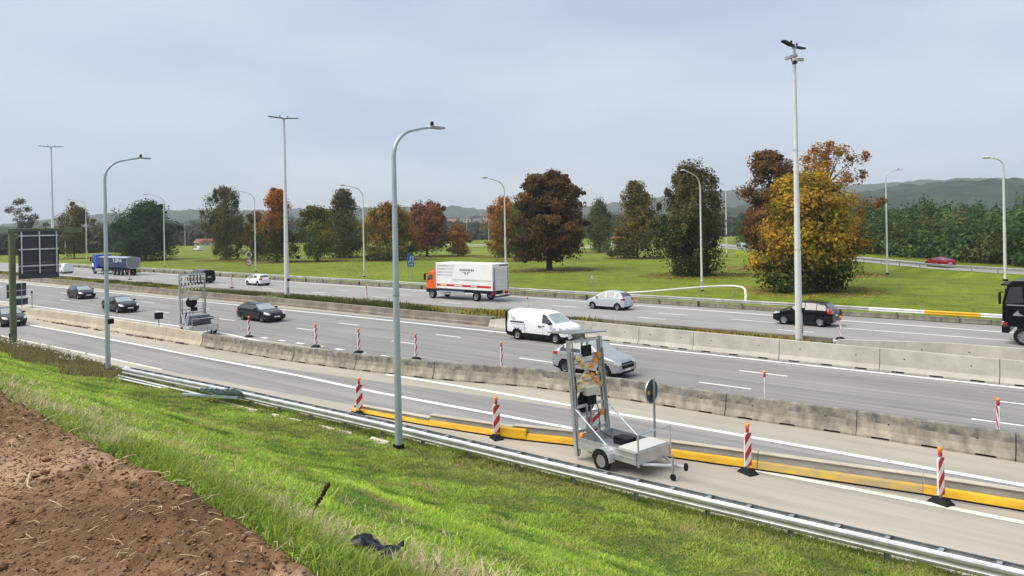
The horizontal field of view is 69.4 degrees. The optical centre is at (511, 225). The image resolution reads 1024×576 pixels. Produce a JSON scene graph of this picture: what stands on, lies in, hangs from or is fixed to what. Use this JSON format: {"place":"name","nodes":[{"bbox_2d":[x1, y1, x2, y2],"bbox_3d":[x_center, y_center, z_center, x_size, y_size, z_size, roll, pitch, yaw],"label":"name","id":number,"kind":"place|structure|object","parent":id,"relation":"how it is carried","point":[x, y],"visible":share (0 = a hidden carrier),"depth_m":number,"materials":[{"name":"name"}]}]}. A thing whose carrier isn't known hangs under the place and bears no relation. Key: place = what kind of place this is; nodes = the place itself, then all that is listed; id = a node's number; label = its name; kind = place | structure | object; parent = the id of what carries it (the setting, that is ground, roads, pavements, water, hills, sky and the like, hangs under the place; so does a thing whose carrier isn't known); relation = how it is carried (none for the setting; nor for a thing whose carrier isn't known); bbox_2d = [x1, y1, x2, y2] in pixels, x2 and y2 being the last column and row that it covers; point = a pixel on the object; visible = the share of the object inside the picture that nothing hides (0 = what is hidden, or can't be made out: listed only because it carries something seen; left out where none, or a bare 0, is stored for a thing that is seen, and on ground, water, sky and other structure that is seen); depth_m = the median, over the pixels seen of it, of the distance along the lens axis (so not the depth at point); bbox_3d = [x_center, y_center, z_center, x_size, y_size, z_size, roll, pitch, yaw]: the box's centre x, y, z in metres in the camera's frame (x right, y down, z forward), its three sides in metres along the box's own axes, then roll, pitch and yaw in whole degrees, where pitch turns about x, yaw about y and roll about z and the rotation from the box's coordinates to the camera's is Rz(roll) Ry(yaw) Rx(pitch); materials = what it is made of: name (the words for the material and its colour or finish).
{"place":"outdoors","nodes":[
{"label":"outdoors","id":0,"kind":"place"},
{"bbox_2d":[0,306,26,326],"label":"car","id":1,"kind":"object","parent":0,"point":[5,319],"visible":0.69,"depth_m":59.98,"materials":[{"name":"grey paint"}]},
{"bbox_2d":[0,390,316,575],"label":"ploughed field","id":2,"kind":"structure","parent":0,"point":[137,566],"depth_m":4.47,"materials":[{"name":"soil"}]},
{"bbox_2d":[0,395,317,575],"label":"straw bits","id":3,"kind":"object","parent":2,"relation":"on","point":[114,539],"visible":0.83,"depth_m":4.72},
{"bbox_2d":[0,272,827,342],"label":"median bed","id":4,"kind":"object","parent":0,"point":[448,311],"visible":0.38,"depth_m":60.08,"materials":[{"name":"green plant"}]},
{"bbox_2d":[268,115,298,295],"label":"tall lighting pole","id":5,"kind":"object","parent":4,"relation":"on","point":[286,271],"visible":0.97,"depth_m":75.32,"materials":[{"name":"metal"}]},
{"bbox_2d":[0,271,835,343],"bbox_3d":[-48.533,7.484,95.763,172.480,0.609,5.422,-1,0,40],"label":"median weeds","id":6,"kind":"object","parent":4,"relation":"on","point":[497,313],"visible":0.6,"depth_m":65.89,"materials":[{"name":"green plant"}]},
{"bbox_2d":[781,40,805,340],"bbox_3d":[16.397,-1.381,42.590,0.716,18.390,3.550,-1,0,40],"label":"tall lighting pole","id":7,"kind":"object","parent":4,"relation":"on","point":[799,309],"visible":0.98,"depth_m":42.49,"materials":[{"name":"metal"}]},
{"bbox_2d":[0,342,973,575],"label":"embankment","id":8,"kind":"structure","parent":0,"point":[516,503],"depth_m":15.88,"materials":[{"name":"green plant"}]},
{"bbox_2d":[7,228,81,344],"bbox_3d":[-31.593,4.282,50.157,0.380,8.140,4.450,-1,0,40],"label":"gantry","id":9,"kind":"object","parent":8,"relation":"on","point":[12,285],"visible":0.84,"depth_m":48.55,"materials":[{"name":"metal"}]},
{"bbox_2d":[18,231,58,278],"bbox_3d":[-31.626,1.980,49.448,0.150,3.145,2.380,-1,0,40],"label":"road sign","id":10,"kind":"object","parent":9,"relation":"attached to","point":[33,247],"visible":1,"depth_m":49.41,"materials":[{"name":"metal"}]},
{"bbox_2d":[0,333,136,379],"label":"weeds","id":11,"kind":"object","parent":8,"relation":"on","point":[28,355],"visible":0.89,"depth_m":40.27,"materials":[{"name":"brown plant"}]},
{"bbox_2d":[103,154,150,369],"bbox_3d":[-20.683,2.051,39.844,0.320,11.820,2.506,-1,0,40],"label":"street lamp","id":12,"kind":"object","parent":8,"relation":"on","point":[108,320],"visible":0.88,"depth_m":38.92,"materials":[{"name":"metal"}]},
{"bbox_2d":[181,387,242,398],"bbox_3d":[-12.380,7.045,31.119,2.800,0.824,1.532,-1,0,18],"label":"steel post bundle","id":13,"kind":"object","parent":8,"relation":"on","point":[222,393],"visible":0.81,"depth_m":30.55,"materials":[{"name":"silver metal"}]},
{"bbox_2d":[0,368,595,575],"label":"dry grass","id":14,"kind":"structure","parent":8,"relation":"on","point":[111,442],"depth_m":5.35,"materials":[{"name":"green plant"}]},
{"bbox_2d":[350,533,403,557],"bbox_3d":[-0.861,2.035,4.714,0.322,0.094,0.186,9,-7,4],"label":"plastic sheet","id":15,"kind":"object","parent":8,"relation":"on","point":[366,539],"visible":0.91,"depth_m":4.67,"materials":[{"name":"black plastic"}]},
{"bbox_2d":[391,121,444,448],"bbox_3d":[-3.105,1.994,24.932,0.320,11.120,2.376,-1,0,40],"label":"street lamp","id":16,"kind":"object","parent":8,"relation":"on","point":[398,444],"visible":0.89,"depth_m":24.05,"materials":[{"name":"metal"}]},
{"bbox_2d":[0,177,1001,227],"bbox_3d":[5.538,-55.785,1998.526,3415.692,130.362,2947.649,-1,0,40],"label":"hills","id":17,"kind":"structure","parent":0,"point":[732,200],"depth_m":2133.87,"materials":[{"name":"green plant"}]},
{"bbox_2d":[0,235,1012,325],"bbox_3d":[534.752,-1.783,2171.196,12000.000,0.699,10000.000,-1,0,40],"label":"ground","id":18,"kind":"structure","parent":0,"point":[978,290],"depth_m":100.47,"materials":[{"name":"green plant"}]},
{"bbox_2d":[5,197,39,233],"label":"oak","id":19,"kind":"object","parent":18,"relation":"on","point":[27,224],"visible":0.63,"depth_m":285.89,"materials":[{"name":"green plant"}]},
{"bbox_2d":[42,201,100,258],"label":"oak","id":20,"kind":"object","parent":18,"relation":"on","point":[79,216],"visible":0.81,"depth_m":213.19,"materials":[{"name":"green plant"}]},
{"bbox_2d":[108,197,188,260],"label":"oak","id":21,"kind":"object","parent":18,"relation":"on","point":[141,233],"visible":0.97,"depth_m":188.33,"materials":[{"name":"green plant"}]},
{"bbox_2d":[198,184,245,259],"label":"birch","id":22,"kind":"object","parent":18,"relation":"on","point":[220,231],"visible":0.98,"depth_m":180.94,"materials":[{"name":"green plant"}]},
{"bbox_2d":[236,210,266,260],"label":"shrub","id":23,"kind":"object","parent":18,"relation":"on","point":[248,232],"visible":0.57,"depth_m":173.37,"materials":[{"name":"green plant"}]},
{"bbox_2d":[251,187,300,261],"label":"maple","id":24,"kind":"object","parent":18,"relation":"on","point":[272,232],"visible":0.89,"depth_m":164.92,"materials":[{"name":"orange plant"}]},
{"bbox_2d":[296,204,338,261],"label":"maple","id":25,"kind":"object","parent":18,"relation":"on","point":[315,247],"visible":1,"depth_m":164.46,"materials":[{"name":"green plant"}]},
{"bbox_2d":[318,188,374,257],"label":"birch","id":26,"kind":"object","parent":18,"relation":"on","point":[345,231],"visible":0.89,"depth_m":180.26,"materials":[{"name":"green plant"}]},
{"bbox_2d":[357,200,423,261],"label":"maple","id":27,"kind":"object","parent":18,"relation":"on","point":[379,235],"visible":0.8,"depth_m":163.15,"materials":[{"name":"brown plant"}]},
{"bbox_2d":[406,199,452,256],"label":"cherry","id":28,"kind":"object","parent":18,"relation":"on","point":[423,216],"visible":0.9,"depth_m":179.81,"materials":[{"name":"brown plant"}]},
{"bbox_2d":[446,224,471,255],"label":"shrub","id":29,"kind":"object","parent":18,"relation":"on","point":[459,246],"visible":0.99,"depth_m":180.69,"materials":[{"name":"brown plant"}]},
{"bbox_2d":[59,251,890,297],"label":"fallen leaves","id":30,"kind":"object","parent":18,"relation":"on","point":[570,270],"visible":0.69,"depth_m":119.54,"materials":[{"name":"brown plant"}]},
{"bbox_2d":[479,196,514,256],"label":"maple","id":31,"kind":"object","parent":18,"relation":"on","point":[498,245],"visible":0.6,"depth_m":170.29,"materials":[{"name":"orange plant"}]},
{"bbox_2d":[0,201,1009,254],"bbox_3d":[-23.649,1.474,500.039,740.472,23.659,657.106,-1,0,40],"label":"distant hedges","id":32,"kind":"object","parent":18,"relation":"on","point":[192,234],"visible":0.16,"depth_m":377.92,"materials":[{"name":"green plant"}]},
{"bbox_2d":[0,263,1023,347],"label":"carriageway","id":33,"kind":"structure","parent":18,"relation":"on","point":[862,328],"depth_m":60.64,"materials":[{"name":"grey asphalt"}]},
{"bbox_2d":[90,254,140,275],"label":"tipper truck","id":34,"kind":"object","parent":33,"relation":"on","point":[118,265],"visible":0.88,"depth_m":128.19,"materials":[{"name":"blue paint"}]},
{"bbox_2d":[424,261,509,300],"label":"box truck","id":35,"kind":"object","parent":33,"relation":"on","point":[489,279],"visible":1,"depth_m":73.95,"materials":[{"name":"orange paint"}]},
{"bbox_2d":[586,290,633,310],"bbox_3d":[8.554,6.550,64.843,3.962,1.688,2.088,-1,0,40],"label":"car","id":36,"kind":"object","parent":33,"relation":"on","point":[617,300],"visible":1,"depth_m":63.95,"materials":[{"name":"grey paint"}]},
{"bbox_2d":[773,299,839,326],"bbox_3d":[21.099,6.277,53.048,4.237,1.796,2.223,-1,0,40],"label":"car","id":37,"kind":"object","parent":33,"relation":"on","point":[820,313],"visible":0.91,"depth_m":51.99,"materials":[{"name":"black paint"}]},
{"bbox_2d":[998,278,1023,345],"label":"lorry","id":38,"kind":"object","parent":33,"relation":"on","point":[1013,309],"visible":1,"depth_m":43.04,"materials":[{"name":"black paint"}]},
{"bbox_2d":[495,201,543,260],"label":"maple","id":39,"kind":"object","parent":18,"relation":"on","point":[515,211],"visible":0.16,"depth_m":152.30,"materials":[{"name":"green plant"}]},
{"bbox_2d":[38,262,1002,324],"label":"guardrail","id":40,"kind":"object","parent":18,"relation":"on","point":[896,315],"visible":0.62,"depth_m":65.58,"materials":[{"name":"grey metal"}]},
{"bbox_2d":[499,168,590,269],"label":"chestnut","id":41,"kind":"object","parent":18,"relation":"on","point":[551,219],"visible":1,"depth_m":117.55,"materials":[{"name":"brown plant"}]},
{"bbox_2d":[122,366,1023,575],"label":"guardrail","id":42,"kind":"object","parent":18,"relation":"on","point":[887,545],"visible":0.9,"depth_m":18.73,"materials":[{"name":"metal"}]},
{"bbox_2d":[585,197,615,252],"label":"willow","id":43,"kind":"object","parent":18,"relation":"on","point":[600,216],"visible":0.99,"depth_m":195.73,"materials":[{"name":"green plant"}]},
{"bbox_2d":[606,180,665,258],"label":"birch","id":44,"kind":"object","parent":18,"relation":"on","point":[636,207],"visible":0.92,"depth_m":153.32,"materials":[{"name":"green plant"}]},
{"bbox_2d":[638,157,729,276],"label":"birch","id":45,"kind":"object","parent":18,"relation":"on","point":[686,194],"visible":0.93,"depth_m":100.57,"materials":[{"name":"green plant"}]},
{"bbox_2d":[627,285,746,299],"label":"curved rail","id":46,"kind":"object","parent":18,"relation":"on","point":[700,287],"visible":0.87,"depth_m":72.66,"materials":[{"name":"metal"}]},
{"bbox_2d":[733,148,793,257],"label":"chestnut","id":47,"kind":"object","parent":18,"relation":"on","point":[766,163],"visible":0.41,"depth_m":113.24,"materials":[{"name":"brown plant"}]},
{"bbox_2d":[737,167,875,293],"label":"maple","id":48,"kind":"object","parent":18,"relation":"on","point":[827,247],"visible":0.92,"depth_m":75.74,"materials":[{"name":"yellow plant"}]},
{"bbox_2d":[799,140,887,240],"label":"maple","id":49,"kind":"object","parent":18,"relation":"on","point":[826,153],"visible":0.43,"depth_m":97.86,"materials":[{"name":"orange plant"}]},
{"bbox_2d":[713,239,1023,279],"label":"loop road shelf","id":50,"kind":"object","parent":18,"relation":"on","point":[955,273],"visible":0.23,"depth_m":104.91,"materials":[{"name":"green plant"}]},
{"bbox_2d":[718,245,1023,273],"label":"guardrail","id":51,"kind":"object","parent":50,"relation":"on","point":[960,266],"visible":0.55,"depth_m":97.82,"materials":[{"name":"metal"}]},
{"bbox_2d":[734,186,1023,266],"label":"wood","id":52,"kind":"object","parent":18,"relation":"on","point":[974,233],"visible":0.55,"depth_m":121.96,"materials":[{"name":"green plant"}]},
{"bbox_2d":[981,157,1007,281],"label":"street lamp","id":53,"kind":"object","parent":18,"relation":"on","point":[1005,279],"visible":0.98,"depth_m":83.62,"materials":[{"name":"metal"}]},
{"bbox_2d":[0,279,1023,575],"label":"concrete pavement","id":54,"kind":"structure","parent":0,"point":[992,533],"depth_m":22.59,"materials":[{"name":"concrete"}]},
{"bbox_2d":[27,308,53,321],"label":"concrete barrier","id":55,"kind":"object","parent":54,"relation":"on","point":[40,314],"visible":0.94,"depth_m":64.00,"materials":[{"name":"beige concrete"}]},
{"bbox_2d":[50,311,78,325],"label":"concrete barrier","id":56,"kind":"object","parent":54,"relation":"on","point":[65,318],"visible":0.98,"depth_m":61.12,"materials":[{"name":"beige concrete"}]},
{"bbox_2d":[75,315,104,329],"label":"concrete barrier","id":57,"kind":"object","parent":54,"relation":"on","point":[93,322],"visible":0.95,"depth_m":58.22,"materials":[{"name":"beige concrete"}]},
{"bbox_2d":[103,319,136,334],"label":"concrete barrier","id":58,"kind":"object","parent":54,"relation":"on","point":[122,326],"visible":0.79,"depth_m":54.95,"materials":[{"name":"grey concrete"}]},
{"bbox_2d":[132,323,168,339],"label":"concrete barrier","id":59,"kind":"object","parent":54,"relation":"on","point":[150,331],"visible":0.97,"depth_m":52.30,"materials":[{"name":"grey concrete"}]},
{"bbox_2d":[164,327,204,346],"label":"concrete barrier","id":60,"kind":"object","parent":54,"relation":"on","point":[190,337],"visible":0.98,"depth_m":49.27,"materials":[{"name":"grey concrete"}]},
{"bbox_2d":[178,273,218,332],"bbox_3d":[-22.209,5.712,52.844,2.390,4.348,3.876,-1,0,-42],"label":"arrow trailer","id":61,"kind":"object","parent":54,"relation":"on","point":[199,322],"visible":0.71,"depth_m":53.57,"materials":[{"name":"metal"}]},
{"bbox_2d":[201,333,246,353],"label":"concrete barrier","id":62,"kind":"object","parent":54,"relation":"on","point":[226,343],"visible":0.95,"depth_m":46.20,"materials":[{"name":"grey concrete"}]},
{"bbox_2d":[0,274,494,326],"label":"median wall","id":63,"kind":"structure","parent":54,"relation":"on","point":[431,316],"depth_m":70.47,"materials":[{"name":"grey concrete"}]},
{"bbox_2d":[242,339,296,361],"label":"concrete barrier","id":64,"kind":"object","parent":54,"relation":"on","point":[269,350],"visible":0.95,"depth_m":43.23,"materials":[{"name":"grey concrete"}]},
{"bbox_2d":[292,346,358,369],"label":"concrete barrier","id":65,"kind":"object","parent":54,"relation":"on","point":[328,358],"visible":0.97,"depth_m":40.37,"materials":[{"name":"grey concrete"}]},
{"bbox_2d":[351,404,429,425],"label":"barrier","id":66,"kind":"object","parent":54,"relation":"on","point":[407,417],"visible":0.86,"depth_m":28.91,"materials":[{"name":"yellow plastic"}]},
{"bbox_2d":[354,354,436,378],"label":"concrete barrier","id":67,"kind":"object","parent":54,"relation":"on","point":[424,369],"visible":0.9,"depth_m":37.73,"materials":[{"name":"grey concrete"}]},
{"bbox_2d":[1,271,832,342],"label":"median wall","id":68,"kind":"structure","parent":54,"relation":"on","point":[821,339],"depth_m":50.67,"materials":[{"name":"grey concrete"}]},
{"bbox_2d":[428,413,512,438],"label":"barrier","id":69,"kind":"object","parent":54,"relation":"on","point":[466,425],"visible":0.89,"depth_m":27.02,"materials":[{"name":"yellow plastic"}]},
{"bbox_2d":[433,361,530,386],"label":"concrete barrier","id":70,"kind":"object","parent":54,"relation":"on","point":[488,374],"visible":0.99,"depth_m":35.25,"materials":[{"name":"grey concrete"}]},
{"bbox_2d":[489,396,503,440],"bbox_3d":[-0.554,6.763,25.981,0.360,1.495,0.560,-1,0,-24],"label":"traffic beacon","id":71,"kind":"object","parent":54,"relation":"on","point":[496,436],"visible":1,"depth_m":25.94,"materials":[{"name":"red plastic"}]},
{"bbox_2d":[498,423,585,445],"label":"barrier","id":72,"kind":"object","parent":54,"relation":"on","point":[543,434],"visible":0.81,"depth_m":25.53,"materials":[{"name":"yellow concrete"}]},
{"bbox_2d":[528,368,623,398],"bbox_3d":[2.829,7.042,33.058,4.696,0.820,0.600,-1,0,34],"label":"concrete barrier","id":73,"kind":"object","parent":54,"relation":"on","point":[553,380],"visible":0.71,"depth_m":33.28,"materials":[{"name":"grey concrete"}]},
{"bbox_2d":[579,321,639,343],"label":"concrete barrier","id":74,"kind":"object","parent":54,"relation":"on","point":[621,333],"visible":0.86,"depth_m":46.90,"materials":[{"name":"grey concrete"}]},
{"bbox_2d":[548,329,687,480],"bbox_3d":[3.422,5.431,23.047,2.090,4.015,4.902,-1,0,-41],"label":"arrow trailer","id":75,"kind":"object","parent":54,"relation":"on","point":[607,446],"visible":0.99,"depth_m":23.64,"materials":[{"name":"metal"}]},
{"bbox_2d":[645,378,657,436],"bbox_3d":[4.770,6.393,24.964,0.145,2.450,0.820,-1,0,40],"label":"round sign","id":76,"kind":"object","parent":75,"relation":"attached to","point":[651,390],"visible":0.99,"depth_m":24.93,"materials":[{"name":"metal"}]},
{"bbox_2d":[638,326,694,350],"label":"concrete barrier","id":77,"kind":"object","parent":54,"relation":"on","point":[668,338],"visible":0.98,"depth_m":44.36,"materials":[{"name":"grey concrete"}]},
{"bbox_2d":[620,379,727,415],"bbox_3d":[6.571,6.976,30.203,4.670,0.820,0.600,-1,0,40],"label":"concrete barrier","id":78,"kind":"object","parent":54,"relation":"on","point":[692,399],"visible":0.91,"depth_m":29.78,"materials":[{"name":"grey concrete"}]},
{"bbox_2d":[737,423,758,476],"bbox_3d":[7.003,6.631,21.978,0.360,1.495,0.560,-1,0,-26],"label":"traffic beacon","id":79,"kind":"object","parent":54,"relation":"on","point":[746,470],"visible":1,"depth_m":21.93,"materials":[{"name":"white plastic"}]},
{"bbox_2d":[725,393,857,435],"bbox_3d":[10.214,6.913,27.233,4.674,0.820,0.600,-1,0,38],"label":"concrete barrier","id":80,"kind":"object","parent":54,"relation":"on","point":[805,415],"visible":0.97,"depth_m":26.98,"materials":[{"name":"grey concrete"}]},
{"bbox_2d":[838,339,945,353],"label":"concrete barrier","id":81,"kind":"object","parent":54,"relation":"on","point":[936,347],"visible":0.27,"depth_m":38.94,"materials":[{"name":"grey concrete"}]},
{"bbox_2d":[856,410,1016,461],"bbox_3d":[13.820,6.850,24.296,4.570,0.820,0.600,-1,0,40],"label":"concrete barrier","id":82,"kind":"object","parent":54,"relation":"on","point":[973,440],"visible":0.98,"depth_m":24.02,"materials":[{"name":"grey concrete"}]},
{"bbox_2d":[927,446,955,507],"bbox_3d":[11.252,6.557,19.411,0.360,1.495,0.560,-1,0,-28],"label":"traffic beacon","id":83,"kind":"object","parent":54,"relation":"on","point":[939,499],"visible":1,"depth_m":19.36,"materials":[{"name":"plastic"}]},
{"bbox_2d":[946,342,1023,360],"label":"concrete barrier","id":84,"kind":"object","parent":54,"relation":"on","point":[1011,353],"visible":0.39,"depth_m":37.16,"materials":[{"name":"grey concrete"}]},
{"bbox_2d":[0,281,1023,435],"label":"carriageway","id":85,"kind":"structure","parent":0,"point":[955,401],"depth_m":40.23,"materials":[{"name":"grey asphalt"}]},
{"bbox_2d":[67,285,95,298],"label":"car","id":86,"kind":"object","parent":85,"relation":"on","point":[80,291],"visible":1,"depth_m":83.62,"materials":[{"name":"black paint"}]},
{"bbox_2d":[101,295,138,312],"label":"car","id":87,"kind":"object","parent":85,"relation":"on","point":[120,304],"visible":0.85,"depth_m":68.78,"materials":[{"name":"black paint"}]},
{"bbox_2d":[236,301,285,322],"bbox_3d":[-20.756,7.132,61.101,4.874,1.546,2.175,-1,0,40],"label":"car","id":88,"kind":"object","parent":85,"relation":"on","point":[265,311],"visible":0.99,"depth_m":60.33,"materials":[{"name":"black paint"}]},
{"bbox_2d":[505,308,581,343],"bbox_3d":[2.104,6.499,48.009,5.024,2.015,2.281,-1,0,40],"label":"van","id":89,"kind":"object","parent":85,"relation":"on","point":[521,323],"visible":0.86,"depth_m":47.41,"materials":[{"name":"white paint"}]},
{"bbox_2d":[552,340,635,376],"bbox_3d":[4.092,6.617,36.995,3.989,1.709,2.214,-1,0,40],"label":"car","id":90,"kind":"object","parent":85,"relation":"on","point":[616,361],"visible":0.62,"depth_m":36.27,"materials":[{"name":"grey paint"}]},
{"bbox_2d":[692,331,779,359],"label":"concrete barrier","id":91,"kind":"object","parent":85,"relation":"on","point":[745,346],"visible":1,"depth_m":41.36,"materials":[{"name":"grey concrete"}]},
{"bbox_2d":[779,339,879,370],"bbox_3d":[16.379,6.675,38.261,4.970,1.080,0.660,-1,0,41],"label":"concrete barrier","id":92,"kind":"object","parent":85,"relation":"on","point":[842,355],"visible":0.99,"depth_m":38.00,"materials":[{"name":"grey concrete"}]},
{"bbox_2d":[879,348,999,383],"bbox_3d":[20.137,6.610,34.963,4.971,1.080,0.660,-1,0,42],"label":"concrete barrier","id":93,"kind":"object","parent":85,"relation":"on","point":[961,367],"visible":0.99,"depth_m":34.70,"materials":[{"name":"grey concrete"}]},
{"bbox_2d":[1000,359,1023,385],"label":"concrete barrier","id":94,"kind":"object","parent":85,"relation":"on","point":[1011,372],"visible":1,"depth_m":32.87,"materials":[{"name":"grey concrete"}]},
{"bbox_2d":[0,324,1023,513],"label":"slip road","id":95,"kind":"structure","parent":0,"point":[418,400],"depth_m":32.59,"materials":[{"name":"grey asphalt"}]},
{"bbox_2d":[648,436,758,469],"bbox_3d":[5.813,7.150,23.291,3.746,0.500,0.390,-1,0,30],"label":"barrier","id":96,"kind":"object","parent":95,"relation":"on","point":[709,454],"visible":0.59,"depth_m":22.99,"materials":[{"name":"yellow concrete"}]},
{"bbox_2d":[757,451,922,494],"bbox_3d":[9.329,7.088,21.250,4.345,0.500,0.390,-1,0,31],"label":"barrier","id":97,"kind":"object","parent":95,"relation":"on","point":[862,475],"visible":0.95,"depth_m":21.09,"materials":[{"name":"yellow concrete"}]},
{"bbox_2d":[923,473,1023,511],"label":"barrier","id":98,"kind":"object","parent":95,"relation":"on","point":[987,494],"visible":1,"depth_m":19.35,"materials":[{"name":"yellow concrete"}]},
{"bbox_2d":[0,177,1023,233],"bbox_3d":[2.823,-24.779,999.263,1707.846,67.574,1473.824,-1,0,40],"label":"hills","id":99,"kind":"structure","parent":0,"point":[989,192],"depth_m":946.43,"materials":[{"name":"green plant"}]},
{"bbox_2d":[0,0,1023,224],"label":"sky","id":100,"kind":"structure","parent":0,"point":[605,95],"materials":[{"name":"grey"}]},
{"bbox_2d":[698,243,1023,274],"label":"loop road","id":101,"kind":"structure","parent":0,"point":[962,269],"depth_m":104.44,"materials":[{"name":"asphalt"}]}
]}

